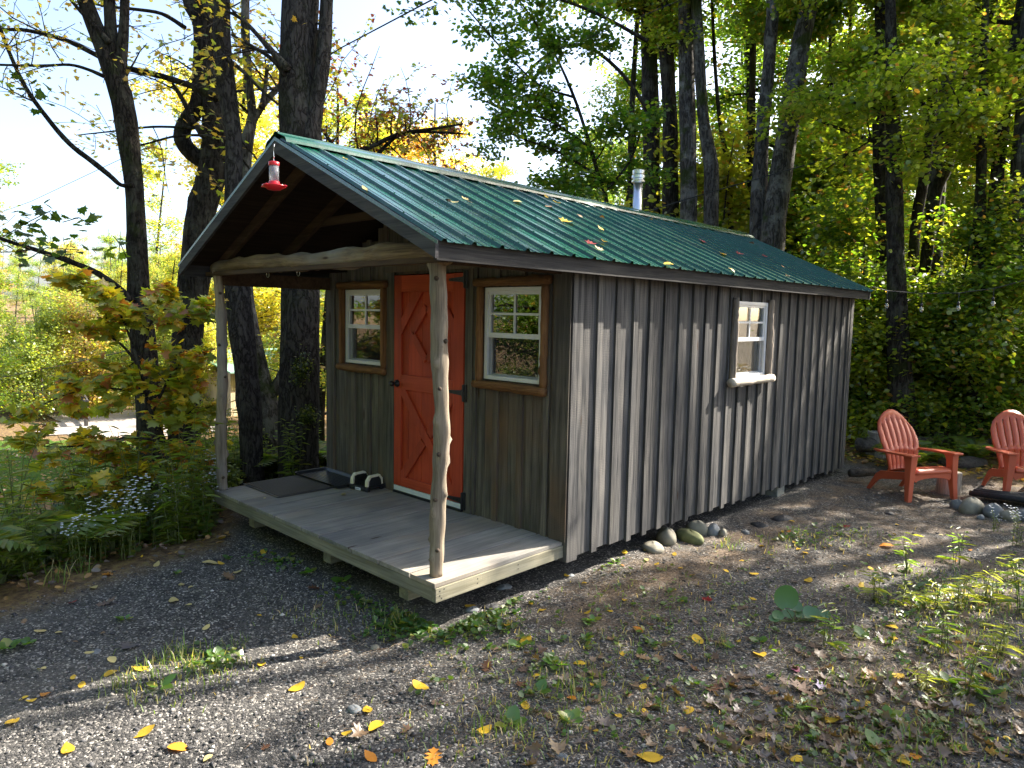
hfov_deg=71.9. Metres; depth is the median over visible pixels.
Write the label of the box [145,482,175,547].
aster plant
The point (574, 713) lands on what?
broadleaf weed
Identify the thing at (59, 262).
maple tree
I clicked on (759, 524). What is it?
stone
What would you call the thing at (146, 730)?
fallen leaf
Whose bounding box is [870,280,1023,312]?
string lights
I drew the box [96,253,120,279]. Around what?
birch tree
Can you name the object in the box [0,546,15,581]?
leafy weed
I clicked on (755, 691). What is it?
fallen leaf
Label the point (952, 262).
sapling tree
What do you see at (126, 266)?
maple tree
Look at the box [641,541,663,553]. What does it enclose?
rock
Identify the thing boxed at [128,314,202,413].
sapling tree
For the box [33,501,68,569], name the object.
leafy weed
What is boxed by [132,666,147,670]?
fallen leaf
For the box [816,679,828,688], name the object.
fallen leaf
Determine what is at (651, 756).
fallen leaf
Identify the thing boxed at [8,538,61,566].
fern
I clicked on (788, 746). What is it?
fallen leaf
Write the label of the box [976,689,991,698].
fallen leaf
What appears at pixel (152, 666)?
grass tuft
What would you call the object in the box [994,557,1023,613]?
bamboo like weed
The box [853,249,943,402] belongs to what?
sapling tree
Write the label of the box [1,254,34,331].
birch tree
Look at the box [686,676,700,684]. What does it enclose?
broadleaf weed
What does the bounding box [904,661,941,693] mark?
bamboo like weed
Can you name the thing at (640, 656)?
fallen leaf
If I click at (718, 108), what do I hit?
maple tree
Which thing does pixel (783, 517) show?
stone
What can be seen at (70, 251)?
maple tree
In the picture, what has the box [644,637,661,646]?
broadleaf weed
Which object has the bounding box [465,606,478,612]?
stone
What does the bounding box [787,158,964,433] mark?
sapling tree
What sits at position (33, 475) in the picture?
lawn
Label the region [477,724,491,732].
fallen leaf
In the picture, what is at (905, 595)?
bamboo like weed
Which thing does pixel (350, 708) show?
stone
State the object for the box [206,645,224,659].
broadleaf weed
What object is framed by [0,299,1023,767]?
ground
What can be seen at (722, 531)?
rock
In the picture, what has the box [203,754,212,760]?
fallen leaf
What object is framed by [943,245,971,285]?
sapling tree
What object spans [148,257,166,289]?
birch tree
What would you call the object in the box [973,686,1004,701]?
broadleaf weed
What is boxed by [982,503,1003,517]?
rock
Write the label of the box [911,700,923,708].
fallen leaf
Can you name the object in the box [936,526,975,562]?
bamboo like weed
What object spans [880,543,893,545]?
fallen leaf
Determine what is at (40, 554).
fern
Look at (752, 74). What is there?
maple tree
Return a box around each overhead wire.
[0,135,172,212]
[0,300,325,377]
[259,0,431,99]
[365,0,680,144]
[648,98,1023,211]
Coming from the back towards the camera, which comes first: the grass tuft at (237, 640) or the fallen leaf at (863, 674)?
the grass tuft at (237, 640)
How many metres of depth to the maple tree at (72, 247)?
44.13 m
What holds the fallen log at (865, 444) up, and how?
on the ground at (822, 491)
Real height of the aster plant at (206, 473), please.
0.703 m
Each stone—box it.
[91,648,101,653]
[347,704,361,713]
[370,644,378,649]
[417,632,436,638]
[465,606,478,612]
[482,603,498,609]
[494,584,511,589]
[556,753,568,758]
[750,522,768,527]
[771,514,792,520]
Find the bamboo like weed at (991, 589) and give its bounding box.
[972,560,1013,602]
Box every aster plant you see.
[60,513,90,571]
[84,496,111,557]
[86,499,112,562]
[103,473,154,555]
[112,485,149,559]
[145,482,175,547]
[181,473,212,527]
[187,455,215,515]
[204,471,229,526]
[205,449,229,511]
[989,505,1001,531]
[1003,503,1023,545]
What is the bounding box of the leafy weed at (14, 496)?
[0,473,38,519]
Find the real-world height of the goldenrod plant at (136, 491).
1.206 m
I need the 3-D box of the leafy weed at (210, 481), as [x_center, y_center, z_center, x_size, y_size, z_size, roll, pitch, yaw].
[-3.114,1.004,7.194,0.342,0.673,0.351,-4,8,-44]
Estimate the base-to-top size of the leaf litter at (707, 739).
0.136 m
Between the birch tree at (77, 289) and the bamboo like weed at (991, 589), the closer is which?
the bamboo like weed at (991, 589)
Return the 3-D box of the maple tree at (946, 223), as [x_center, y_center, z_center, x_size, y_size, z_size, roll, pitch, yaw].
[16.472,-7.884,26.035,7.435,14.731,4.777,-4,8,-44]
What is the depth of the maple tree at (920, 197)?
13.43 m
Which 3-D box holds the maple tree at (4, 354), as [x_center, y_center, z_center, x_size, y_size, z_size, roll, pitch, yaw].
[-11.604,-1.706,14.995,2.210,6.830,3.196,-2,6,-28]
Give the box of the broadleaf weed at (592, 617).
[581,614,601,621]
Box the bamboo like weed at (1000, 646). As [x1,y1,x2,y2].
[978,623,1023,658]
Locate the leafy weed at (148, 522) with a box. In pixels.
[132,473,173,545]
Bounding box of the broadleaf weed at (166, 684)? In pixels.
[146,674,176,688]
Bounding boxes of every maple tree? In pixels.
[0,0,166,490]
[0,0,276,462]
[0,158,32,413]
[0,275,16,347]
[8,244,36,310]
[26,269,87,391]
[28,236,65,305]
[32,240,96,302]
[42,235,92,293]
[49,260,84,335]
[84,255,108,314]
[95,260,129,349]
[95,261,114,275]
[96,231,125,314]
[108,260,161,281]
[129,65,277,328]
[131,0,353,477]
[141,51,280,341]
[148,242,173,325]
[148,255,176,306]
[149,249,180,341]
[175,0,337,477]
[230,85,394,441]
[233,4,485,171]
[320,290,324,333]
[323,109,396,298]
[378,125,426,161]
[381,103,490,173]
[462,156,520,179]
[519,0,660,213]
[558,125,627,203]
[573,0,702,217]
[578,57,696,205]
[613,86,740,205]
[617,109,713,201]
[626,0,733,226]
[627,4,639,206]
[633,0,723,221]
[676,0,825,224]
[710,0,733,229]
[721,0,798,240]
[730,0,919,195]
[731,0,860,250]
[739,0,1023,435]
[747,0,756,220]
[815,5,1005,247]
[825,0,959,345]
[828,3,851,138]
[848,0,917,389]
[854,0,1009,378]
[866,0,1004,261]
[898,7,939,295]
[900,0,1023,451]
[905,0,1023,438]
[905,7,1014,261]
[911,70,987,255]
[920,0,1014,268]
[924,1,1015,228]
[955,8,1014,264]
[984,0,1020,408]
[988,38,1013,203]
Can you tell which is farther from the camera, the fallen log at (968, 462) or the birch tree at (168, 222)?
the birch tree at (168, 222)
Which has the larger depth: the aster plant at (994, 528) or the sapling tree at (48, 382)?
the sapling tree at (48, 382)
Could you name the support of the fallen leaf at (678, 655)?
on the ground at (822, 491)
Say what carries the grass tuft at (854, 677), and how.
on the ground at (822, 491)
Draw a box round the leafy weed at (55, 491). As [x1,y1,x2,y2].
[46,468,87,504]
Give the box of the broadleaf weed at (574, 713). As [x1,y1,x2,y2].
[557,708,583,723]
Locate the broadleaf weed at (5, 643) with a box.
[0,638,24,648]
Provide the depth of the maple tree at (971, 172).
20.26 m
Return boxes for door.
[389,270,467,509]
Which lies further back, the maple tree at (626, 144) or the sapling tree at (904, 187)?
the maple tree at (626, 144)
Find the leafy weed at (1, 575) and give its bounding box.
[0,512,10,585]
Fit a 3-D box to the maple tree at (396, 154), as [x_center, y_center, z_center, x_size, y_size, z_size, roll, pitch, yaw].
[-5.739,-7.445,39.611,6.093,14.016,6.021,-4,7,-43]
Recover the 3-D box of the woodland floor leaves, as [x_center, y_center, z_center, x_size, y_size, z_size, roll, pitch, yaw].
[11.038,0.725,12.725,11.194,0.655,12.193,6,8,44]
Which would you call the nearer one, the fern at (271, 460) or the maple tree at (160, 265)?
the fern at (271, 460)
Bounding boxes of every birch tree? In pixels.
[0,246,16,308]
[0,262,17,342]
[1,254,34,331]
[9,247,35,321]
[16,285,54,397]
[17,256,53,333]
[59,265,80,306]
[65,253,97,367]
[87,229,126,322]
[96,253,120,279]
[105,285,130,398]
[115,135,184,286]
[115,260,126,286]
[148,249,166,316]
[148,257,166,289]
[262,288,280,346]
[600,7,728,205]
[676,1,825,213]
[696,10,790,220]
[788,4,910,205]
[861,26,989,244]
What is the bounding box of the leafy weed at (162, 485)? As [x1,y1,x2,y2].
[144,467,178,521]
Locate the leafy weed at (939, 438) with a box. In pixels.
[923,421,947,461]
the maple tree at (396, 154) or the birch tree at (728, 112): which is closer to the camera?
the birch tree at (728, 112)
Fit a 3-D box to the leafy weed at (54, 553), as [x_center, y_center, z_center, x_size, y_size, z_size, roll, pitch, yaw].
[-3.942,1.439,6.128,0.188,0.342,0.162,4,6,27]
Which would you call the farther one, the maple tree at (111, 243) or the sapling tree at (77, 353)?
the maple tree at (111, 243)
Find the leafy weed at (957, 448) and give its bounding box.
[945,433,965,461]
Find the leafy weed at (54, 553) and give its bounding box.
[47,530,65,567]
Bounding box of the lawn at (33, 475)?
[0,436,326,491]
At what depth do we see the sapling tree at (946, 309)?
11.99 m
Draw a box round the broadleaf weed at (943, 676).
[933,671,959,683]
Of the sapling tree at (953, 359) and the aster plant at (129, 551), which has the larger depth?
the sapling tree at (953, 359)
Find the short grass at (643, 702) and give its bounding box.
[91,518,1023,767]
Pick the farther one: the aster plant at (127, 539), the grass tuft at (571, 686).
the aster plant at (127, 539)
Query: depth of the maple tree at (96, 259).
65.89 m
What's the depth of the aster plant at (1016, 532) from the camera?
6.43 m
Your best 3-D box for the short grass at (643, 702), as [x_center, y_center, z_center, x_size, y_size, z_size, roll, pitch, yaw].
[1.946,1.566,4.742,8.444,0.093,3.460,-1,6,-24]
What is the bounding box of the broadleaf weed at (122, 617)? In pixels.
[115,614,132,619]
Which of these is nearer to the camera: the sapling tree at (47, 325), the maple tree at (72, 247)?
the sapling tree at (47, 325)
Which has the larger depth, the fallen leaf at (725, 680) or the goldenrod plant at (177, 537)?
the goldenrod plant at (177, 537)
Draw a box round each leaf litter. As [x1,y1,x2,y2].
[0,416,326,599]
[351,586,1023,767]
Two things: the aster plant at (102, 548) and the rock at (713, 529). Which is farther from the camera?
the rock at (713, 529)
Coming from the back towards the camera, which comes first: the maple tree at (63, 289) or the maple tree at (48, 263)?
the maple tree at (48, 263)
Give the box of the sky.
[0,0,1008,304]
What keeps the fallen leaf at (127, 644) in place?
on the ground at (822, 491)
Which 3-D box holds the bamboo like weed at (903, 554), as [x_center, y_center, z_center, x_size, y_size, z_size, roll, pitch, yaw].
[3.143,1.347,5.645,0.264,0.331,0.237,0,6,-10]
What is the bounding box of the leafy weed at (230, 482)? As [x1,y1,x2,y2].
[227,463,242,487]
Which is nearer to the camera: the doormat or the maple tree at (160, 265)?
the doormat
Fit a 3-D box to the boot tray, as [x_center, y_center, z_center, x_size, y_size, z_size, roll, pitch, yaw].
[-1.819,0.942,7.101,0.824,0.034,0.384,6,8,44]
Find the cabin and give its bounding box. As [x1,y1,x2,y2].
[178,131,872,602]
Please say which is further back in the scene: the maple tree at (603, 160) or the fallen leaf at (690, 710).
the maple tree at (603, 160)
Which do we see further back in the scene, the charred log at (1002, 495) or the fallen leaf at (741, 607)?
the charred log at (1002, 495)
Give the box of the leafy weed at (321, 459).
[319,442,323,467]
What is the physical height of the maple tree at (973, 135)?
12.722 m
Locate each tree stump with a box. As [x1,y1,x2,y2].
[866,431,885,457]
[935,472,962,495]
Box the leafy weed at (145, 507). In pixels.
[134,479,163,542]
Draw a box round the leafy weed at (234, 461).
[227,438,241,486]
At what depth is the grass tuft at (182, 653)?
4.08 m
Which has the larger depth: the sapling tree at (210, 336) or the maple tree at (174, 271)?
the maple tree at (174, 271)
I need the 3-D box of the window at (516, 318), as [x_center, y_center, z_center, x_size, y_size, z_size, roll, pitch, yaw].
[0.004,-0.387,5.500,0.804,0.919,0.141,6,8,44]
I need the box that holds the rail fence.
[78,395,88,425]
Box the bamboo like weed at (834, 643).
[812,602,851,652]
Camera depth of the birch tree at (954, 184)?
20.46 m
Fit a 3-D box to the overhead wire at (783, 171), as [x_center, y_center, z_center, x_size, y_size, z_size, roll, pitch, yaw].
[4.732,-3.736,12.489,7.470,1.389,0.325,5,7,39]
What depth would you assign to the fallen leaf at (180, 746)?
3.24 m
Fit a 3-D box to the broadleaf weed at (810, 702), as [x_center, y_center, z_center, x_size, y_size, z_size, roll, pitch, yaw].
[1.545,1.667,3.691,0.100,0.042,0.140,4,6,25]
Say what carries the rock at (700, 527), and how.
on the ground at (822, 491)
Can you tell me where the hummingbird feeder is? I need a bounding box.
[261,144,286,190]
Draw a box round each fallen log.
[848,468,876,476]
[854,436,934,451]
[929,431,998,446]
[938,456,987,468]
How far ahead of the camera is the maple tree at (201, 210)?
10.02 m
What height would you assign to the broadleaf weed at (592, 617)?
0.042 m
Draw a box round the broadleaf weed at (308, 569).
[299,567,316,573]
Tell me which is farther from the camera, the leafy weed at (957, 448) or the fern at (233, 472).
the leafy weed at (957, 448)
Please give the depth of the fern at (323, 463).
9.21 m
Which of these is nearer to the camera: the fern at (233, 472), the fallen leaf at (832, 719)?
the fallen leaf at (832, 719)
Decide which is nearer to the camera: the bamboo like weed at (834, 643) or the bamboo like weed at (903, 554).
the bamboo like weed at (834, 643)
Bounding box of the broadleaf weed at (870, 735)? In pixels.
[865,728,892,755]
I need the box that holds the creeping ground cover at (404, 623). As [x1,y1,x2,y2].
[182,545,624,653]
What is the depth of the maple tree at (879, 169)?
12.91 m
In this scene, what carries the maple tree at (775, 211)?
on the ground at (822, 491)
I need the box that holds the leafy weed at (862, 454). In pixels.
[853,424,869,456]
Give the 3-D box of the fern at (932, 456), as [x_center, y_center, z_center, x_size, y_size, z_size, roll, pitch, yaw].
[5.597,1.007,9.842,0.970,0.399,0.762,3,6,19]
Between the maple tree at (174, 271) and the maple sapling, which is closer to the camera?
the maple sapling
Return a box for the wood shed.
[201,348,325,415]
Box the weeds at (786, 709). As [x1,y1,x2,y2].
[174,519,1023,767]
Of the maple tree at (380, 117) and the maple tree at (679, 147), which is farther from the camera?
the maple tree at (679, 147)
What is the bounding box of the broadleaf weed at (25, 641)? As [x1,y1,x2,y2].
[21,637,36,644]
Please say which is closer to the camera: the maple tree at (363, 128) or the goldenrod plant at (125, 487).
the goldenrod plant at (125, 487)
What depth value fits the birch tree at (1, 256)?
61.00 m
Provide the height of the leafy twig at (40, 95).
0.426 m
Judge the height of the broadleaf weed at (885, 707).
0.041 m
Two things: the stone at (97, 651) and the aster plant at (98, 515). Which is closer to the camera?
the stone at (97, 651)
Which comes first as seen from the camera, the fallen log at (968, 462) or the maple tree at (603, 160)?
the fallen log at (968, 462)
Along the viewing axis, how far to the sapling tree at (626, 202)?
16.24 m
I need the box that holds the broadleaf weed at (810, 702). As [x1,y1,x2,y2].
[797,697,816,708]
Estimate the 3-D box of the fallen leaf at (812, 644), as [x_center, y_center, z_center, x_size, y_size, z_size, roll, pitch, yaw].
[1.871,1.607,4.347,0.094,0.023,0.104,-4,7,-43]
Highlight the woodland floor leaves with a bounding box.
[844,415,1023,480]
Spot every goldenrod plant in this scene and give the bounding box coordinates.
[0,434,49,577]
[0,482,30,515]
[0,487,51,578]
[15,477,69,563]
[45,446,106,562]
[46,437,114,555]
[64,494,99,558]
[67,467,122,561]
[69,492,111,559]
[70,448,118,549]
[96,425,167,546]
[102,449,157,544]
[146,433,211,547]
[165,414,225,539]
[180,428,214,444]
[191,410,237,468]
[194,400,238,486]
[194,408,236,480]
[227,425,241,476]
[228,421,239,485]
[263,428,277,479]
[275,418,311,475]
[910,394,934,433]
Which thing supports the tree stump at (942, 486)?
on the ground at (822, 491)
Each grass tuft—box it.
[17,544,91,591]
[95,658,148,695]
[130,645,185,677]
[146,628,217,666]
[217,632,250,647]
[368,600,415,633]
[472,701,525,745]
[540,656,609,702]
[704,627,738,650]
[714,536,743,550]
[824,662,877,690]
[895,713,962,756]
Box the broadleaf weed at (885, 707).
[876,704,905,722]
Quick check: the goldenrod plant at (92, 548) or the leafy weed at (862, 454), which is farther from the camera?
the leafy weed at (862, 454)
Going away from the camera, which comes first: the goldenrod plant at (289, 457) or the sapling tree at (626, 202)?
the goldenrod plant at (289, 457)
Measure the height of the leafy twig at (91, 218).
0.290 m
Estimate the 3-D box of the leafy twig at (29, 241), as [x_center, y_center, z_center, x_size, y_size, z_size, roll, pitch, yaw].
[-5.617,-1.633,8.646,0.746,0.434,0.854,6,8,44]
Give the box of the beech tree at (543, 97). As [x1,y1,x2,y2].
[448,0,678,202]
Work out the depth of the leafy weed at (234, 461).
8.19 m
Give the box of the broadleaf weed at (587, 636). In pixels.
[580,632,593,641]
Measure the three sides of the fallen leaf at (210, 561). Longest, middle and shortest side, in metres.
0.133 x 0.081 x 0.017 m
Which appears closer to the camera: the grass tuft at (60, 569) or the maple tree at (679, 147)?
the grass tuft at (60, 569)
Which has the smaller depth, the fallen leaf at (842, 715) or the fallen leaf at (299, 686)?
the fallen leaf at (842, 715)
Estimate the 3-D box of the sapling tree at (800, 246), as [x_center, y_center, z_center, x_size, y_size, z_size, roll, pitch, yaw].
[6.278,-3.041,15.427,4.426,7.370,4.811,0,6,-9]
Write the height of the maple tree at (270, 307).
10.092 m
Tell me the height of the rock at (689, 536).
0.159 m
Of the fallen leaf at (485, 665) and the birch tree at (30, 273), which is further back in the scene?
the birch tree at (30, 273)
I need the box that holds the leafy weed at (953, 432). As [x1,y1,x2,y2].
[944,414,971,452]
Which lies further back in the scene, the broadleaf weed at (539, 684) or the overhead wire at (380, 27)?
the overhead wire at (380, 27)
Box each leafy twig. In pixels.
[0,199,52,248]
[4,71,54,115]
[14,234,95,266]
[50,205,102,231]
[93,236,130,259]
[382,0,460,26]
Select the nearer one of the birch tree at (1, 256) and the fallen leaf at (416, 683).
the fallen leaf at (416, 683)
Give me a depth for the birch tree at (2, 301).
32.79 m
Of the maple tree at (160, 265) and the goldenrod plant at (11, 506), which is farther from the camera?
the maple tree at (160, 265)
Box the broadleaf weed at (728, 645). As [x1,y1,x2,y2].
[722,640,734,647]
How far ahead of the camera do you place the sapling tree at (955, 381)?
11.47 m
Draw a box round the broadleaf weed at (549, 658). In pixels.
[542,653,569,669]
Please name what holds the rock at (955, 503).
on the ground at (822, 491)
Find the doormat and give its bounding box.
[244,475,333,497]
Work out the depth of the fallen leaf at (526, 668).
4.00 m
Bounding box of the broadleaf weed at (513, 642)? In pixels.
[508,639,527,646]
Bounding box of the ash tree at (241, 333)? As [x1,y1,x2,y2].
[213,0,278,485]
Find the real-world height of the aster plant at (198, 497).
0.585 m
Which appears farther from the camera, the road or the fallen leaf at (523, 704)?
the road
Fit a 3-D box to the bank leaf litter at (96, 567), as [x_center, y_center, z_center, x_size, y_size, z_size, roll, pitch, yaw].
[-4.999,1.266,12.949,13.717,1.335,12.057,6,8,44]
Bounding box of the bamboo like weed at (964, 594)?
[940,572,986,610]
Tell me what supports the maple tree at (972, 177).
on the ground at (822, 491)
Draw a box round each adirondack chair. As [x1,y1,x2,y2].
[867,409,963,502]
[981,410,1023,490]
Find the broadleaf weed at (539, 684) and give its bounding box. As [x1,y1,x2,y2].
[525,679,551,693]
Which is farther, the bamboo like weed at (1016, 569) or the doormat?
the doormat
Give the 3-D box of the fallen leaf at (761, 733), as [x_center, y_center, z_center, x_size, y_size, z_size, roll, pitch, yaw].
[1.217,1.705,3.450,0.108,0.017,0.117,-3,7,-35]
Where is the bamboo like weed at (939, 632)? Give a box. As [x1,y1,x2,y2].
[917,601,965,654]
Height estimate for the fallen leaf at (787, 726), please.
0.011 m
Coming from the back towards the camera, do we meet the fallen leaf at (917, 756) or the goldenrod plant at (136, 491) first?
the goldenrod plant at (136, 491)
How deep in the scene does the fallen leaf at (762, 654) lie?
4.23 m
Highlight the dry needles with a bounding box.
[129,483,1023,767]
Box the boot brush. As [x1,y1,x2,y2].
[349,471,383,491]
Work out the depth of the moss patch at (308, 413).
8.13 m
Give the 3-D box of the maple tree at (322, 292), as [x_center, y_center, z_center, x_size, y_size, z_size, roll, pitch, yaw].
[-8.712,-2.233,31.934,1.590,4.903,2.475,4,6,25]
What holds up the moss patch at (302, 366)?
attached to the maple tree at (301, 60)
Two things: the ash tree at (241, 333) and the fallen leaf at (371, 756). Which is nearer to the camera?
the fallen leaf at (371, 756)
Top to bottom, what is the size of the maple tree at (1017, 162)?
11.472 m
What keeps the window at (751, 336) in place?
in the cabin
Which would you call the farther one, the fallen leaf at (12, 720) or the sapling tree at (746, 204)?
the sapling tree at (746, 204)
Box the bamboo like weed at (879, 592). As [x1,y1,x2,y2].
[857,570,891,603]
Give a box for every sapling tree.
[0,291,76,418]
[0,309,49,412]
[0,311,23,395]
[8,283,79,395]
[36,288,126,413]
[43,327,97,406]
[82,332,129,393]
[88,313,134,403]
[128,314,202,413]
[162,282,229,367]
[201,319,232,405]
[263,329,320,397]
[612,181,702,222]
[626,95,829,267]
[720,171,811,248]
[730,91,964,398]
[768,74,920,380]
[787,90,925,263]
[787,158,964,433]
[792,165,944,334]
[809,176,954,395]
[846,295,993,449]
[848,157,1023,447]
[849,231,961,411]
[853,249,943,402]
[880,272,1023,429]
[903,169,950,238]
[917,256,1006,426]
[927,267,966,396]
[928,237,1023,438]
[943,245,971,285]
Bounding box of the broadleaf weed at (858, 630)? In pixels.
[853,625,868,637]
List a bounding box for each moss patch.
[288,344,314,390]
[292,403,320,430]
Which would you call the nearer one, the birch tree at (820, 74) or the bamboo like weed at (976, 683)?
the bamboo like weed at (976, 683)
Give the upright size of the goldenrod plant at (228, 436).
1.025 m
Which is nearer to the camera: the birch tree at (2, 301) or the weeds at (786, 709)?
the weeds at (786, 709)
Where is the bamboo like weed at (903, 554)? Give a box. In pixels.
[893,532,922,573]
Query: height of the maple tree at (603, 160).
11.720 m
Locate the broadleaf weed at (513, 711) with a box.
[494,704,527,726]
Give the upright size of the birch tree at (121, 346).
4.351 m
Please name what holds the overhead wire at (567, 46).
attached to the beech tree at (543, 97)
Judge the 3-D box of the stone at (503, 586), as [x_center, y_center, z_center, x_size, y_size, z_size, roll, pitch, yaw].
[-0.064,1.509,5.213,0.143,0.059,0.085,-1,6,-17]
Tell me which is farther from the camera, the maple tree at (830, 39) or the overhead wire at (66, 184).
the maple tree at (830, 39)
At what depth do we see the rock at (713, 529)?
6.63 m
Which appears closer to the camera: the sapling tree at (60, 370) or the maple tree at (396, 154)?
the sapling tree at (60, 370)
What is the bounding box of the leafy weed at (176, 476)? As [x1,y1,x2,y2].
[146,459,197,534]
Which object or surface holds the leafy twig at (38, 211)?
attached to the maple tree at (109, 41)
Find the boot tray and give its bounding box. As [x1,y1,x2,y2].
[295,467,351,488]
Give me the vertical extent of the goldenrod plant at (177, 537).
1.044 m
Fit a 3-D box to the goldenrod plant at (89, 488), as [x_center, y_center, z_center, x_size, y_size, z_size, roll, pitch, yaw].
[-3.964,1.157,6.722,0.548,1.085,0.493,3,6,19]
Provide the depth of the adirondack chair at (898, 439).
8.36 m
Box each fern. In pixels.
[0,514,38,562]
[0,514,63,583]
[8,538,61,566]
[22,531,69,564]
[34,502,148,555]
[112,511,156,541]
[139,487,186,506]
[212,469,245,482]
[228,451,277,478]
[319,441,326,461]
[319,446,326,467]
[870,440,949,462]
[880,443,954,466]
[943,435,995,457]
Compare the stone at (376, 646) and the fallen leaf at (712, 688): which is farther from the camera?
the stone at (376, 646)
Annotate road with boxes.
[36,410,215,437]
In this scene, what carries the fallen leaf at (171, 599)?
on the ground at (822, 491)
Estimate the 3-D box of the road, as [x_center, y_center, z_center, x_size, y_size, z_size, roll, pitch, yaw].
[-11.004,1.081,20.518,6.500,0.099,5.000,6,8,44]
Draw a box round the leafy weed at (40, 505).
[35,474,73,512]
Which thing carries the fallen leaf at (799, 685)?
on the ground at (822, 491)
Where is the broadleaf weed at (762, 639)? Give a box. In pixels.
[749,636,767,642]
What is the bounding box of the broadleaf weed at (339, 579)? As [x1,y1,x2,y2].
[330,575,350,582]
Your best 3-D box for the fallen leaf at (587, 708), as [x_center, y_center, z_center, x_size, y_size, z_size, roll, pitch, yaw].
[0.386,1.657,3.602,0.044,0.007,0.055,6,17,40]
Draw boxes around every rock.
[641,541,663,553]
[656,527,676,545]
[675,528,703,545]
[686,520,707,534]
[707,523,719,535]
[719,528,726,535]
[949,499,961,509]
[958,497,984,513]
[976,514,984,519]
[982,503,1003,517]
[999,510,1020,521]
[1017,509,1023,521]
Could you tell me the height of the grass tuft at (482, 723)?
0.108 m
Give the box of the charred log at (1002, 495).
[969,488,1023,502]
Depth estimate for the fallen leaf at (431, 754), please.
3.15 m
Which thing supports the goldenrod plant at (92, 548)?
on the ground at (822, 491)
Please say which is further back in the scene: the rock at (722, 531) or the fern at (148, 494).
the fern at (148, 494)
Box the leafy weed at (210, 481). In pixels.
[203,456,216,506]
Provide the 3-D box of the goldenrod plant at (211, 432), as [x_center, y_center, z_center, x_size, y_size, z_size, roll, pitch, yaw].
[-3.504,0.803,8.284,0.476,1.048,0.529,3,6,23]
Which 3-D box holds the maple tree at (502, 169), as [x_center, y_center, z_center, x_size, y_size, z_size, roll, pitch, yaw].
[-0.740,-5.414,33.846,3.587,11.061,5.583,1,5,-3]
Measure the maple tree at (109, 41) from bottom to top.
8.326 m
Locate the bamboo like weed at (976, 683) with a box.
[950,643,996,696]
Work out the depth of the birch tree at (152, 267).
27.99 m
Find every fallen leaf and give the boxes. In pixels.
[4,717,19,723]
[61,742,74,753]
[78,681,85,687]
[96,596,115,606]
[104,670,116,676]
[107,656,116,662]
[120,641,140,648]
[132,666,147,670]
[133,724,154,737]
[167,742,188,750]
[169,597,177,601]
[203,560,216,563]
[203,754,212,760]
[222,571,234,579]
[261,744,269,749]
[289,681,304,690]
[326,737,332,744]
[341,730,352,735]
[363,705,371,711]
[364,750,376,761]
[369,720,383,730]
[392,748,401,752]
[412,680,428,688]
[424,747,441,765]
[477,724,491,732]
[480,659,492,671]
[515,680,525,686]
[517,663,530,671]
[519,636,531,641]
[521,701,529,708]
[584,705,591,711]
[636,653,650,659]
[637,752,662,761]
[639,683,646,688]
[674,653,685,660]
[684,706,693,713]
[692,634,703,643]
[702,701,711,706]
[703,744,714,754]
[706,684,719,691]
[713,675,735,689]
[719,705,732,713]
[728,719,739,726]
[737,605,748,609]
[746,688,759,694]
[749,726,770,739]
[754,652,765,655]
[779,677,791,687]
[783,720,800,727]
[783,743,792,748]
[790,678,814,695]
[791,755,802,761]
[804,720,825,732]
[808,641,822,647]
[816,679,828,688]
[821,733,842,745]
[822,717,838,722]
[833,711,848,722]
[858,670,871,678]
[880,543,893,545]
[889,685,902,692]
[892,673,904,677]
[897,754,910,764]
[910,753,921,758]
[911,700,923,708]
[922,701,934,710]
[949,739,977,754]
[972,655,996,665]
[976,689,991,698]
[987,701,1005,706]
[997,665,1009,670]
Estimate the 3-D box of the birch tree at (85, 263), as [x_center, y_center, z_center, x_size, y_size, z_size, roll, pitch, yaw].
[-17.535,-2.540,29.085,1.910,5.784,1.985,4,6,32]
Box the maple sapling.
[0,266,233,512]
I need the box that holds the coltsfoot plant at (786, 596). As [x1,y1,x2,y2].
[769,585,830,622]
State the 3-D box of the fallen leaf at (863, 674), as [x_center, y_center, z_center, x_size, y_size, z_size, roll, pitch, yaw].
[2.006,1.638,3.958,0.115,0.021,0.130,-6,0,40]
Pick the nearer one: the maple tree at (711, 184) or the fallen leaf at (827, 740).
the fallen leaf at (827, 740)
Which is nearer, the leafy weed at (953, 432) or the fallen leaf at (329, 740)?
the fallen leaf at (329, 740)
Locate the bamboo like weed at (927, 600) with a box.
[911,578,951,612]
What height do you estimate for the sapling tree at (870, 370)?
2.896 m
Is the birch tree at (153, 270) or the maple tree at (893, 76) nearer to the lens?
the maple tree at (893, 76)
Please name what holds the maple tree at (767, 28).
on the ground at (822, 491)
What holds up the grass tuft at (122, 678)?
on the ground at (822, 491)
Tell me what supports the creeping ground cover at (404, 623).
on the ground at (822, 491)
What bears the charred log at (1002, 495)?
on the ground at (822, 491)
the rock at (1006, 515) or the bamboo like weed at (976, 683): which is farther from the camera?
the rock at (1006, 515)
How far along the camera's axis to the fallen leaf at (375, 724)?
3.41 m
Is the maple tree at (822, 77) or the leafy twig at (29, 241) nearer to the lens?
the leafy twig at (29, 241)
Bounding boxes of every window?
[335,280,387,374]
[471,274,552,396]
[727,297,775,387]
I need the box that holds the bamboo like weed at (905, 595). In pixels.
[889,577,926,607]
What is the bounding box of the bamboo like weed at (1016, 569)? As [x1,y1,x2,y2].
[995,554,1023,586]

